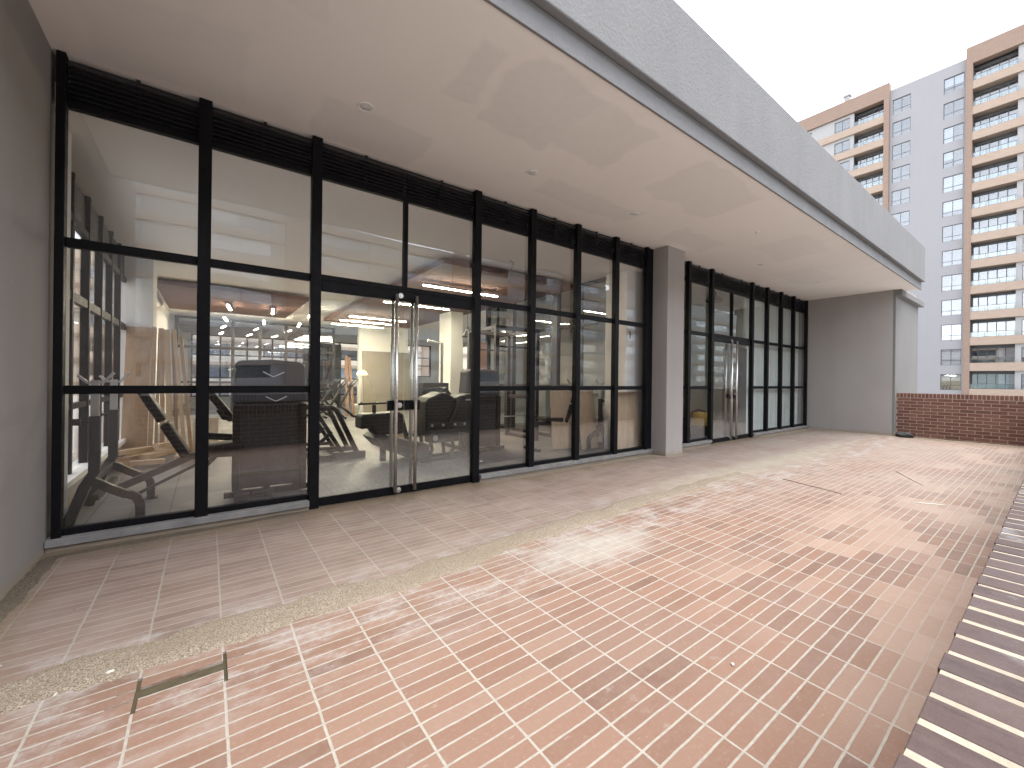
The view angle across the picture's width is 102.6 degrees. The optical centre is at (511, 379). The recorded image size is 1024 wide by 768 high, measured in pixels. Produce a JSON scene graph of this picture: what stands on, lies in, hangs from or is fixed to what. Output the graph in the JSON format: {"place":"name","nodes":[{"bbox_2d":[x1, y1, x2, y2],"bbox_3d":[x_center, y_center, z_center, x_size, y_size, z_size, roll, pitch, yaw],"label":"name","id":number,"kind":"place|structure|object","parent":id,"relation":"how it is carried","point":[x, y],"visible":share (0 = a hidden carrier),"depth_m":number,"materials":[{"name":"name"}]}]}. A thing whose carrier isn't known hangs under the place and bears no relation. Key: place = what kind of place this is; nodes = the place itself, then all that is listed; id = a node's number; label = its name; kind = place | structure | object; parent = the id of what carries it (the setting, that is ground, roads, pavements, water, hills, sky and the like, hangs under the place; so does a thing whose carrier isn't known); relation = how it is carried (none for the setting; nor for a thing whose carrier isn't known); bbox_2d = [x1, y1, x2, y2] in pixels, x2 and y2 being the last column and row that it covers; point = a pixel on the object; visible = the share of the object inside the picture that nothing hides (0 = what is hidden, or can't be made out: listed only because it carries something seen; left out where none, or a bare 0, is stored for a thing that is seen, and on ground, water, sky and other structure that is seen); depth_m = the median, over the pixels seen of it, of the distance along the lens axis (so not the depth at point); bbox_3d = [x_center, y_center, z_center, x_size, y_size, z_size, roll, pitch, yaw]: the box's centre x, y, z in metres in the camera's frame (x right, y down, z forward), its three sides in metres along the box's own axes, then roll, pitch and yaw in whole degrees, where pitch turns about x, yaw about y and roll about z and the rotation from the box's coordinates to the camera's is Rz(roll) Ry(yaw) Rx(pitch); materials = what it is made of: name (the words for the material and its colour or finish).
{"place":"outdoors","nodes":[
{"label":"outdoors","id":0,"kind":"place"},
{"bbox_2d":[72,395,103,461],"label":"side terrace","id":1,"kind":"structure","parent":0,"point":[75,438],"depth_m":10.10,"materials":[{"name":"concrete"}]},
{"bbox_2d":[73,249,466,395],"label":"apartment block","id":2,"kind":"structure","parent":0,"point":[350,351],"depth_m":51.03,"materials":[{"name":"grey brick"}]},
{"bbox_2d":[192,365,228,376],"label":"window","id":3,"kind":"structure","parent":2,"relation":"in","point":[214,369],"depth_m":50.74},
{"bbox_2d":[210,344,229,355],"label":"window","id":4,"kind":"structure","parent":2,"relation":"in","point":[212,351],"depth_m":50.79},
{"bbox_2d":[263,346,302,358],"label":"window","id":5,"kind":"structure","parent":2,"relation":"in","point":[265,353],"depth_m":54.69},
{"bbox_2d":[0,472,740,714],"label":"sand ridge","id":6,"kind":"structure","parent":0,"point":[78,674],"depth_m":2.34,"materials":[{"name":"sand"}]},
{"bbox_2d":[67,404,723,525],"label":"gym floor","id":7,"kind":"structure","parent":0,"point":[369,470],"depth_m":6.04,"materials":[{"name":"grey"}]},
{"bbox_2d":[50,127,71,522],"bbox_3d":[-4.079,-0.402,3.328,0.600,3.605,0.390,1,0,-37],"label":"wall return","id":8,"kind":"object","parent":7,"relation":"on","point":[67,319],"depth_m":3.62,"materials":[{"name":"white paint"}]},
{"bbox_2d":[67,172,126,506],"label":"glazed wall","id":9,"kind":"structure","parent":7,"relation":"on","point":[87,221],"depth_m":5.27,"materials":[{"name":"black metal"}]},
{"bbox_2d":[115,454,138,461],"bbox_3d":[-5.999,1.233,6.395,0.160,0.085,0.621,1,0,-4],"label":"timber offcut","id":10,"kind":"object","parent":7,"relation":"on","point":[127,458],"visible":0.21,"depth_m":6.33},
{"bbox_2d":[121,326,150,449],"bbox_3d":[-6.558,0.177,7.158,0.330,2.250,0.587,1,0,-37],"label":"leaning board","id":11,"kind":"object","parent":7,"relation":"on","point":[134,425],"visible":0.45,"depth_m":7.14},
{"bbox_2d":[123,256,156,445],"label":"column","id":12,"kind":"structure","parent":7,"relation":"on","point":[140,298],"depth_m":7.41,"materials":[{"name":"white paint"}]},
{"bbox_2d":[128,458,164,465],"bbox_3d":[-5.446,1.230,6.119,0.100,0.087,0.402,1,0,42],"label":"timber offcut","id":13,"kind":"object","parent":7,"relation":"on","point":[146,462],"visible":1,"depth_m":6.08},
{"bbox_2d":[148,327,156,445],"bbox_3d":[-6.358,0.176,7.250,0.060,2.263,0.617,1,0,-37],"label":"leaning board","id":14,"kind":"object","parent":7,"relation":"on","point":[152,382],"visible":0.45,"depth_m":7.29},
{"bbox_2d":[154,328,159,448],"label":"leaning board","id":15,"kind":"object","parent":7,"relation":"on","point":[157,397],"visible":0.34,"depth_m":7.34,"materials":[{"name":"brown wood"}]},
{"bbox_2d":[139,448,176,458],"bbox_3d":[-5.633,1.177,6.540,0.180,0.078,0.501,1,0,2],"label":"timber offcut","id":16,"kind":"object","parent":7,"relation":"on","point":[158,453],"visible":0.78,"depth_m":6.45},
{"bbox_2d":[118,446,153,455],"bbox_3d":[-5.827,1.095,6.334,0.100,0.073,0.500,1,0,10],"label":"timber offcut","id":17,"kind":"object","parent":16,"relation":"on","point":[135,450],"visible":0.76,"depth_m":6.31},
{"bbox_2d":[160,328,164,448],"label":"leaning board","id":18,"kind":"object","parent":7,"relation":"on","point":[162,395],"visible":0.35,"depth_m":7.36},
{"bbox_2d":[156,294,174,424],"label":"interior wall","id":19,"kind":"structure","parent":7,"relation":"on","point":[165,320],"depth_m":12.67,"materials":[{"name":"white paint"}]},
{"bbox_2d":[64,372,271,526],"bbox_3d":[-3.525,0.635,4.389,1.625,1.406,1.000,1,0,-37],"label":"bench press","id":20,"kind":"object","parent":7,"relation":"on","point":[95,476],"visible":0.83,"depth_m":4.19,"materials":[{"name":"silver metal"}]},
{"bbox_2d":[164,329,172,447],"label":"leaning board","id":21,"kind":"object","parent":7,"relation":"on","point":[167,360],"visible":0.56,"depth_m":7.39,"materials":[{"name":"brown wood"}]},
{"bbox_2d":[171,333,178,453],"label":"leaning board","id":22,"kind":"object","parent":7,"relation":"on","point":[175,398],"visible":0.45,"depth_m":7.41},
{"bbox_2d":[172,329,185,442],"bbox_3d":[-6.044,0.193,7.451,0.728,2.257,0.080,1,0,35],"label":"leaning board","id":23,"kind":"object","parent":7,"relation":"on","point":[180,402],"visible":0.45,"depth_m":7.44,"materials":[{"name":"brown wood"}]},
{"bbox_2d":[179,337,192,452],"bbox_3d":[-5.979,0.259,7.525,0.687,2.127,0.080,1,0,35],"label":"leaning board","id":24,"kind":"object","parent":7,"relation":"on","point":[188,419],"visible":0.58,"depth_m":7.48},
{"bbox_2d":[193,417,218,452],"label":"leaning board","id":25,"kind":"object","parent":7,"relation":"on","point":[214,425],"visible":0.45,"depth_m":7.28,"materials":[{"name":"brown wood"}]},
{"bbox_2d":[173,315,334,415],"bbox_3d":[-9.399,-0.458,15.435,5.130,3.430,0.100,1,0,-37],"label":"glazed screen","id":26,"kind":"object","parent":7,"relation":"on","point":[259,349],"visible":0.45,"depth_m":15.33,"materials":[{"name":"grey paint"}]},
{"bbox_2d":[208,359,306,502],"bbox_3d":[-3.145,0.545,5.086,1.086,1.575,1.330,1,0,-37],"label":"weight stack machine","id":27,"kind":"object","parent":7,"relation":"on","point":[276,427],"visible":0.87,"depth_m":4.83,"materials":[{"name":"grey paint"}]},
{"bbox_2d":[178,324,438,408],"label":"interior wall","id":28,"kind":"structure","parent":7,"relation":"on","point":[185,331],"depth_m":18.72,"materials":[{"name":"white paint"}]},
{"bbox_2d":[190,333,357,396],"bbox_3d":[-10.408,-0.575,19.764,8.000,2.700,0.080,1,0,-37],"label":"window","id":29,"kind":"structure","parent":28,"relation":"attached to","point":[246,356],"depth_m":18.46,"materials":[{"name":"black metal"}]},
{"bbox_2d":[408,345,430,376],"bbox_3d":[-5.635,-1.068,23.241,2.200,1.800,0.130,1,0,-37],"label":"window","id":30,"kind":"structure","parent":28,"relation":"attached to","point":[429,358],"depth_m":23.82,"materials":[{"name":"black metal"}]},
{"bbox_2d":[303,343,340,407],"bbox_3d":[-8.454,-0.167,18.254,1.550,2.870,0.200,1,0,-37],"label":"partition","id":31,"kind":"object","parent":7,"relation":"on","point":[325,367],"visible":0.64,"depth_m":18.29,"materials":[{"name":"grey paint"}]},
{"bbox_2d":[305,379,339,418],"bbox_3d":[-6.052,0.623,12.821,1.175,1.316,0.500,1,0,-37],"label":"exercise bike","id":32,"kind":"object","parent":7,"relation":"on","point":[330,386],"visible":0.34,"depth_m":12.93,"materials":[{"name":"silver metal"}]},
{"bbox_2d":[320,379,349,418],"bbox_3d":[-5.961,0.624,13.387,1.175,1.316,0.500,1,0,-37],"label":"exercise bike","id":33,"kind":"object","parent":7,"relation":"on","point":[333,400],"visible":0.42,"depth_m":13.44,"materials":[{"name":"silver metal"}]},
{"bbox_2d":[306,403,365,461],"bbox_3d":[-3.140,0.876,7.078,1.001,0.912,0.720,1,0,-37],"label":"frame stand","id":34,"kind":"object","parent":7,"relation":"on","point":[337,451],"visible":0.77,"depth_m":6.91,"materials":[{"name":"grey paint"}]},
{"bbox_2d":[322,379,358,418],"bbox_3d":[-5.878,0.625,13.946,1.175,1.316,0.500,1,0,-37],"label":"exercise bike","id":35,"kind":"object","parent":7,"relation":"on","point":[342,401],"visible":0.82,"depth_m":13.98,"materials":[{"name":"silver metal"}]},
{"bbox_2d":[345,355,348,415],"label":"leaning board","id":36,"kind":"object","parent":7,"relation":"on","point":[346,388],"visible":0.62,"depth_m":15.37,"materials":[{"name":"brown wood"}]},
{"bbox_2d":[348,357,354,414],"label":"leaning board","id":37,"kind":"object","parent":7,"relation":"on","point":[351,390],"visible":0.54,"depth_m":15.50,"materials":[{"name":"brown wood"}]},
{"bbox_2d":[357,324,407,411],"bbox_3d":[-5.430,-0.460,17.287,2.050,3.530,0.250,1,0,-37],"label":"partition","id":38,"kind":"object","parent":7,"relation":"on","point":[374,339],"visible":0.43,"depth_m":16.91,"materials":[{"name":"white paint"}]},
{"bbox_2d":[362,351,413,411],"bbox_3d":[-5.096,0.075,17.104,2.220,2.472,0.349,1,0,-37],"label":"leaning board","id":39,"kind":"object","parent":7,"relation":"on","point":[376,365],"visible":0.71,"depth_m":16.91,"materials":[{"name":"brown wood"}]},
{"bbox_2d":[355,401,428,461],"bbox_3d":[-1.980,0.849,6.755,1.080,0.995,0.600,1,0,-37],"label":"pad machine","id":40,"kind":"object","parent":7,"relation":"on","point":[375,424],"visible":0.73,"depth_m":6.55,"materials":[{"name":"black plastic"}]},
{"bbox_2d":[407,339,448,435],"bbox_3d":[-2.043,0.173,10.312,1.200,2.345,0.800,1,0,-37],"label":"cable machine","id":41,"kind":"object","parent":7,"relation":"on","point":[422,387],"visible":0.31,"depth_m":10.18,"materials":[{"name":"silver metal"}]},
{"bbox_2d":[417,387,469,462],"bbox_3d":[-1.100,0.744,7.098,1.100,1.225,0.615,1,0,-37],"label":"shell machine","id":42,"kind":"object","parent":7,"relation":"on","point":[442,418],"visible":0.79,"depth_m":6.84,"materials":[{"name":"black plastic"}]},
{"bbox_2d":[439,311,462,393],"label":"column","id":43,"kind":"structure","parent":7,"relation":"on","point":[451,332],"depth_m":12.24,"materials":[{"name":"white paint"}]},
{"bbox_2d":[438,369,503,453],"bbox_3d":[-0.850,0.572,8.069,1.086,1.575,1.330,1,0,-37],"label":"weight stack machine","id":44,"kind":"object","parent":7,"relation":"on","point":[490,417],"visible":0.47,"depth_m":7.88,"materials":[{"name":"black plastic"}]},
{"bbox_2d":[467,324,539,440],"bbox_3d":[-0.230,0.107,9.336,1.750,2.520,1.205,1,0,-37],"label":"squat rack","id":45,"kind":"object","parent":7,"relation":"on","point":[496,333],"visible":0.57,"depth_m":9.24,"materials":[{"name":"metal"}]},
{"bbox_2d":[485,277,605,446],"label":"glazed wall","id":46,"kind":"structure","parent":7,"relation":"on","point":[556,327],"depth_m":9.80,"materials":[{"name":"black metal"}]},
{"bbox_2d":[490,301,605,423],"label":"interior wall","id":47,"kind":"structure","parent":7,"relation":"on","point":[594,356],"depth_m":13.70,"materials":[{"name":"beige paint"}]},
{"bbox_2d":[550,390,571,449],"bbox_3d":[1.016,0.799,8.272,0.658,1.200,0.169,1,0,-37],"label":"leaning board","id":48,"kind":"object","parent":7,"relation":"on","point":[560,402],"visible":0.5,"depth_m":8.23,"materials":[{"name":"brown wood"}]},
{"bbox_2d":[524,379,604,451],"bbox_3d":[1.056,0.690,8.429,1.625,1.406,1.000,1,0,-33],"label":"bench press","id":49,"kind":"object","parent":7,"relation":"on","point":[544,420],"visible":0.41,"depth_m":8.32,"materials":[{"name":"black metal"}]},
{"bbox_2d":[580,390,597,449],"bbox_3d":[1.537,0.800,8.352,0.470,1.182,0.179,1,0,-37],"label":"leaning board","id":50,"kind":"object","parent":7,"relation":"on","point":[587,419],"visible":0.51,"depth_m":8.35,"materials":[{"name":"brown wood"}]},
{"bbox_2d":[604,269,641,448],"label":"column","id":51,"kind":"structure","parent":7,"relation":"on","point":[630,309],"depth_m":8.04,"materials":[{"name":"white paint"}]},
{"bbox_2d":[618,392,640,448],"bbox_3d":[2.240,0.818,7.890,0.710,1.161,0.080,1,0,-37],"label":"leaning board","id":52,"kind":"object","parent":7,"relation":"on","point":[629,434],"visible":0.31,"depth_m":7.89,"materials":[{"name":"brown wood"}]},
{"bbox_2d":[690,409,706,437],"bbox_3d":[4.656,1.077,10.243,0.600,0.698,0.600,1,0,9],"label":"chair","id":53,"kind":"object","parent":7,"relation":"on","point":[698,417],"visible":0.62,"depth_m":10.02,"materials":[{"name":"yellow plastic"}]},
{"bbox_2d":[683,309,743,420],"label":"interior wall","id":54,"kind":"structure","parent":7,"relation":"on","point":[699,363],"depth_m":15.06,"materials":[{"name":"beige paint"}]},
{"bbox_2d":[722,348,746,435],"bbox_3d":[5.783,0.315,10.667,0.560,2.250,0.350,1,0,-37],"label":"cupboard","id":55,"kind":"object","parent":7,"relation":"on","point":[741,403],"visible":0.66,"depth_m":10.53,"materials":[{"name":"grey paint"}]},
{"bbox_2d":[743,294,798,433],"bbox_3d":[7.532,-0.474,11.831,3.540,3.870,0.070,1,0,-37],"label":"partition","id":56,"kind":"object","parent":7,"relation":"on","point":[759,367],"visible":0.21,"depth_m":11.69,"materials":[{"name":"white paint"}]},
{"bbox_2d":[480,342,486,368],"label":"leaning board","id":57,"kind":"object","parent":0,"point":[483,359],"visible":0.24,"depth_m":11.01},
{"bbox_2d":[0,430,1023,767],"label":"terrace floor","id":58,"kind":"structure","parent":0,"point":[824,620],"depth_m":2.37,"materials":[{"name":"tile"}]},
{"bbox_2d":[0,510,307,622],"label":"kerb","id":59,"kind":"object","parent":58,"relation":"on","point":[16,595],"visible":1,"depth_m":2.98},
{"bbox_2d":[44,49,653,552],"bbox_3d":[-0.480,-0.563,5.610,7.918,3.995,0.185,1,0,-37],"label":"shopfront","id":60,"kind":"object","parent":58,"relation":"on","point":[204,125],"visible":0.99,"depth_m":4.22,"materials":[{"name":"black metal"}]},
{"bbox_2d":[319,280,404,505],"bbox_3d":[-1.698,0.151,4.717,0.941,2.442,0.181,1,0,-37],"label":"glass door","id":61,"kind":"structure","parent":60,"relation":"attached to","point":[394,403],"depth_m":4.85,"materials":[{"name":"black metal"}]},
{"bbox_2d":[403,292,471,492],"bbox_3d":[-0.938,0.160,5.281,0.941,2.442,0.181,1,0,-37],"label":"glass door","id":62,"kind":"structure","parent":60,"relation":"attached to","point":[410,404],"depth_m":5.11,"materials":[{"name":"black metal"}]},
{"bbox_2d":[482,444,712,482],"bbox_3d":[2.140,1.424,7.251,6.200,0.016,0.449,1,0,-37],"label":"sand drift","id":63,"kind":"object","parent":58,"relation":"on","point":[552,471],"visible":0.91,"depth_m":6.73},
{"bbox_2d":[641,245,684,455],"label":"pillar","id":64,"kind":"structure","parent":58,"relation":"on","point":[667,354],"depth_m":7.83,"materials":[{"name":"grey paint"}]},
{"bbox_2d":[682,261,808,448],"bbox_3d":[6.134,-0.484,10.512,7.425,3.995,0.185,1,0,-37],"label":"shopfront","id":65,"kind":"object","parent":58,"relation":"on","point":[714,280],"visible":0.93,"depth_m":10.44,"materials":[{"name":"black metal"}]},
{"bbox_2d":[713,336,732,442],"bbox_3d":[4.914,0.230,9.618,0.937,2.442,0.181,1,0,-37],"label":"glass door","id":66,"kind":"structure","parent":65,"relation":"attached to","point":[727,395],"depth_m":9.76,"materials":[{"name":"black metal"}]},
{"bbox_2d":[729,339,749,439],"bbox_3d":[5.672,0.239,10.179,0.937,2.442,0.181,1,0,-37],"label":"glass door","id":67,"kind":"structure","parent":65,"relation":"attached to","point":[737,343],"depth_m":9.95,"materials":[{"name":"black metal"}]},
{"bbox_2d":[758,428,1023,446],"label":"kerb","id":68,"kind":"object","parent":58,"relation":"on","point":[781,433],"visible":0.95,"depth_m":11.03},
{"bbox_2d":[75,0,1023,238],"label":"sky","id":69,"kind":"structure","parent":0,"point":[807,55],"materials":[{"name":"white"}]},
{"bbox_2d":[798,24,1023,395],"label":"apartment tower","id":70,"kind":"structure","parent":0,"point":[933,164],"depth_m":42.05,"materials":[{"name":"concrete"}]},
{"bbox_2d":[855,149,882,168],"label":"balcony window","id":71,"kind":"structure","parent":70,"relation":"in","point":[880,154],"depth_m":47.91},
{"bbox_2d":[856,105,883,125],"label":"balcony window","id":72,"kind":"structure","parent":70,"relation":"in","point":[882,106],"depth_m":48.27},
{"bbox_2d":[940,374,960,389],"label":"window","id":73,"kind":"structure","parent":70,"relation":"in","point":[944,377],"depth_m":42.28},
{"bbox_2d":[941,324,960,340],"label":"window","id":74,"kind":"structure","parent":70,"relation":"in","point":[954,336],"depth_m":42.30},
{"bbox_2d":[941,349,960,364],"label":"window","id":75,"kind":"structure","parent":70,"relation":"in","point":[946,361],"depth_m":42.32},
{"bbox_2d":[942,198,962,217],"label":"window","id":76,"kind":"structure","parent":70,"relation":"in","point":[961,202],"depth_m":42.29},
{"bbox_2d":[943,173,962,192],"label":"window","id":77,"kind":"structure","parent":70,"relation":"in","point":[958,175],"depth_m":42.33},
{"bbox_2d":[943,122,963,143],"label":"window","id":78,"kind":"structure","parent":70,"relation":"in","point":[952,138],"depth_m":42.59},
{"bbox_2d":[943,148,963,168],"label":"window","id":79,"kind":"structure","parent":70,"relation":"in","point":[944,155],"depth_m":42.56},
{"bbox_2d":[944,72,964,94],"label":"window","id":80,"kind":"structure","parent":70,"relation":"in","point":[954,78],"depth_m":42.31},
{"bbox_2d":[970,371,1014,388],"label":"balcony window","id":81,"kind":"structure","parent":70,"relation":"in","point":[1005,378],"depth_m":40.12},
{"bbox_2d":[971,318,1014,336],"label":"balcony window","id":82,"kind":"structure","parent":70,"relation":"in","point":[1004,319],"depth_m":40.53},
{"bbox_2d":[971,344,1014,362],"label":"balcony window","id":83,"kind":"structure","parent":70,"relation":"in","point":[1004,350],"depth_m":40.10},
{"bbox_2d":[971,291,1015,311],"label":"balcony window","id":84,"kind":"structure","parent":70,"relation":"in","point":[1011,292],"depth_m":40.53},
{"bbox_2d":[972,238,1015,259],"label":"balcony window","id":85,"kind":"structure","parent":70,"relation":"in","point":[1011,239],"depth_m":40.51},
{"bbox_2d":[972,264,1015,284],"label":"balcony window","id":86,"kind":"structure","parent":70,"relation":"in","point":[1006,267],"depth_m":40.51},
{"bbox_2d":[972,184,1016,208],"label":"balcony window","id":87,"kind":"structure","parent":70,"relation":"in","point":[1012,186],"depth_m":40.50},
{"bbox_2d":[972,211,1016,233],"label":"balcony window","id":88,"kind":"structure","parent":70,"relation":"in","point":[1014,212],"depth_m":40.49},
{"bbox_2d":[973,158,1016,182],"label":"balcony window","id":89,"kind":"structure","parent":70,"relation":"in","point":[1014,159],"depth_m":40.53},
{"bbox_2d":[973,104,1017,131],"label":"balcony window","id":90,"kind":"structure","parent":70,"relation":"in","point":[1014,106],"depth_m":40.50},
{"bbox_2d":[973,131,1017,156],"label":"balcony window","id":91,"kind":"structure","parent":70,"relation":"in","point":[1009,139],"depth_m":40.12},
{"bbox_2d":[974,78,1017,105],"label":"balcony window","id":92,"kind":"structure","parent":70,"relation":"in","point":[1016,79],"depth_m":40.47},
{"bbox_2d":[974,50,1018,79],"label":"balcony window","id":93,"kind":"structure","parent":70,"relation":"in","point":[1017,52],"depth_m":40.44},
{"bbox_3d":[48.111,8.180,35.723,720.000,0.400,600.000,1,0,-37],"label":"ground","id":94,"kind":"structure","parent":0,"visible":0},
{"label":"podium","id":95,"kind":"structure","parent":94,"relation":"on","visible":0},
{"bbox_2d":[0,0,55,600],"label":"plaster wall","id":96,"kind":"structure","parent":95,"relation":"on","point":[27,113],"depth_m":2.82,"materials":[{"name":"grey paint"}]},
{"bbox_2d":[28,0,924,300],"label":"canopy roof","id":97,"kind":"structure","parent":96,"relation":"on","point":[672,122],"depth_m":4.03,"materials":[{"name":"paint"}]},
{"bbox_2d":[357,101,373,112],"bbox_3d":[-1.381,-2.571,3.870,0.150,0.010,0.150,1,0,-37],"label":"downlight","id":98,"kind":"object","parent":97,"relation":"attached to","point":[366,107],"visible":1,"depth_m":3.87,"materials":[{"name":"white paint"}]},
{"bbox_2d":[55,82,803,341],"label":"interior ceiling","id":99,"kind":"structure","parent":97,"relation":"attached to","point":[139,187],"depth_m":6.01,"materials":[{"name":"paint"}]},
{"bbox_2d":[157,279,308,317],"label":"ceiling panel","id":100,"kind":"structure","parent":99,"relation":"attached to","point":[179,295],"depth_m":10.76,"materials":[{"name":"brown wood"}]},
{"bbox_2d":[323,257,572,327],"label":"ceiling panel","id":101,"kind":"structure","parent":99,"relation":"attached to","point":[449,272],"depth_m":9.04,"materials":[{"name":"brown wood"}]},
{"bbox_2d":[340,318,390,324],"bbox_3d":[-4.902,-1.996,13.962,1.790,0.126,0.060,1,0,-37],"label":"linear lamp","id":102,"kind":"object","parent":101,"relation":"attached to","point":[351,320],"visible":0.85,"depth_m":13.88,"materials":[{"name":"silver metal"}]},
{"bbox_2d":[349,314,405,321],"bbox_3d":[-4.247,-1.988,13.078,1.790,0.126,0.060,1,0,-37],"label":"linear lamp","id":103,"kind":"object","parent":101,"relation":"attached to","point":[370,317],"visible":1,"depth_m":12.95,"materials":[{"name":"silver metal"}]},
{"bbox_2d":[384,299,449,309],"bbox_3d":[-2.431,-1.966,10.627,1.790,0.126,0.060,1,0,-37],"label":"linear lamp","id":104,"kind":"object","parent":101,"relation":"attached to","point":[420,305],"visible":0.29,"depth_m":10.68,"materials":[{"name":"silver metal"}]},
{"bbox_2d":[423,281,497,296],"bbox_3d":[-1.056,-1.950,8.771,1.790,0.126,0.060,1,0,-37],"label":"linear lamp","id":105,"kind":"object","parent":101,"relation":"attached to","point":[455,288],"visible":1,"depth_m":8.63,"materials":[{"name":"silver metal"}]},
{"bbox_2d":[130,653,227,714],"bbox_3d":[-1.526,1.412,1.869,0.800,0.040,0.400,1,0,-37],"label":"mortar bed","id":106,"kind":"object","parent":95,"relation":"on","point":[139,693],"visible":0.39,"depth_m":1.89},
{"bbox_2d":[798,290,915,435],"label":"plaster wall","id":107,"kind":"structure","parent":95,"relation":"on","point":[850,365],"depth_m":11.86,"materials":[{"name":"grey paint"}]},
{"bbox_2d":[892,289,924,435],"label":"plaster pier","id":108,"kind":"structure","parent":95,"relation":"on","point":[906,305],"depth_m":11.64,"materials":[{"name":"paint"}]},
{"bbox_2d":[893,480,1023,767],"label":"brick parapet","id":109,"kind":"structure","parent":95,"relation":"on","point":[971,714],"depth_m":0.48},
{"bbox_2d":[896,393,1023,445],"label":"brick parapet","id":110,"kind":"structure","parent":95,"relation":"on","point":[994,419],"depth_m":10.19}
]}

